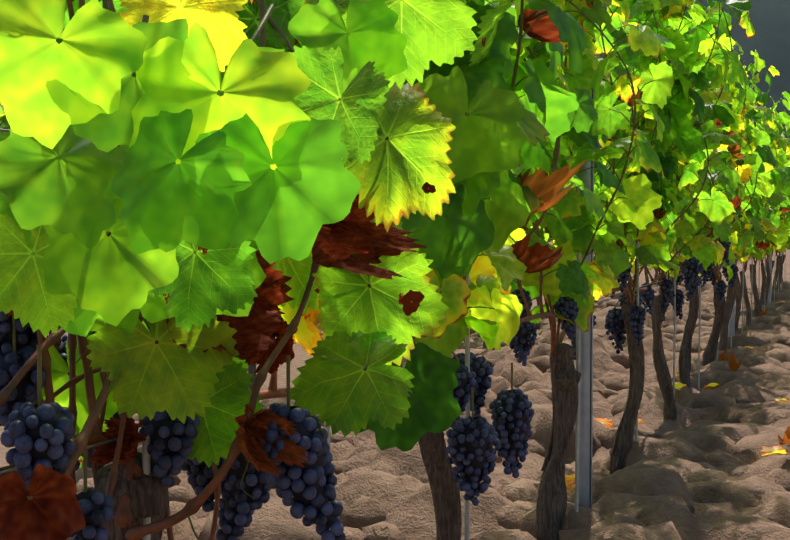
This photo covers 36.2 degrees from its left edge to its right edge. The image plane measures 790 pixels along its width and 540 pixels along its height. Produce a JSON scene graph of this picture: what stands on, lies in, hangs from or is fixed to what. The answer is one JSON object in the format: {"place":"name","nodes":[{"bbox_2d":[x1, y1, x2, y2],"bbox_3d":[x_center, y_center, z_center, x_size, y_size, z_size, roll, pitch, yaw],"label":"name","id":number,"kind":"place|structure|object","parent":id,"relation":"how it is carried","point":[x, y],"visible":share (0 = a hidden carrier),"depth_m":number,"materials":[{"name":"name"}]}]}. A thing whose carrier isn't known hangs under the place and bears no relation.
{"place":"outdoors","nodes":[
{"label":"outdoors","id":0,"kind":"place"},
{"bbox_2d":[0,241,789,539],"bbox_3d":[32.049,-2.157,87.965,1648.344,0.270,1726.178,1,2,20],"label":"ground","id":1,"kind":"structure","parent":0,"point":[405,497],"depth_m":4.79,"materials":[{"name":"soil"}]},
{"bbox_2d":[0,0,720,474],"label":"trellis wires","id":2,"kind":"object","parent":1,"relation":"on","point":[294,386],"depth_m":1.15,"materials":[{"name":"grey metal"}]},
{"bbox_2d":[0,0,789,539],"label":"vine shoots","id":3,"kind":"object","parent":1,"relation":"on","point":[86,436],"visible":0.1,"depth_m":1.23,"materials":[{"name":"brown plant"}]},
{"bbox_2d":[0,0,515,476],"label":"leaves","id":4,"kind":"object","parent":3,"relation":"attached to","point":[200,357],"visible":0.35,"depth_m":1.13,"materials":[{"name":"green plant"}]},
{"bbox_2d":[0,238,738,539],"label":"grapes","id":5,"kind":"object","parent":3,"relation":"attached to","point":[20,440],"visible":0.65,"depth_m":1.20,"materials":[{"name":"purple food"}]},
{"bbox_2d":[0,0,789,539],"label":"leaves","id":6,"kind":"object","parent":3,"relation":"attached to","point":[206,154],"visible":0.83,"depth_m":0.99,"materials":[{"name":"green plant"}]},
{"bbox_2d":[481,36,789,388],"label":"leaves","id":7,"kind":"object","parent":3,"relation":"attached to","point":[768,143],"visible":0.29,"depth_m":7.44,"materials":[{"name":"green plant"}]},
{"bbox_2d":[32,281,789,539],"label":"soil clods","id":8,"kind":"object","parent":1,"relation":"on","point":[678,485],"visible":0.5,"depth_m":3.64,"materials":[{"name":"brown soil"}]},
{"bbox_2d":[104,252,785,539],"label":"vine trunks","id":9,"kind":"object","parent":1,"relation":"on","point":[551,506],"visible":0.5,"depth_m":3.14,"materials":[{"name":"brown plant"}]},
{"bbox_2d":[142,187,785,539],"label":"vine stakes","id":10,"kind":"object","parent":1,"relation":"on","point":[146,462],"visible":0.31,"depth_m":3.11,"materials":[{"name":"grey metal"}]},
{"bbox_2d":[575,39,771,507],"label":"trellis posts","id":11,"kind":"object","parent":1,"relation":"on","point":[586,177],"visible":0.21,"depth_m":3.23,"materials":[{"name":"grey metal"}]},
{"bbox_2d":[7,0,789,149],"bbox_3d":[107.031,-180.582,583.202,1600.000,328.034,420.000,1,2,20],"label":"hill terrain","id":12,"kind":"structure","parent":0,"point":[769,42],"depth_m":421.09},
{"bbox_2d":[94,285,724,518],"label":"vine heads","id":13,"kind":"object","parent":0,"point":[148,495],"visible":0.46,"depth_m":1.21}
]}

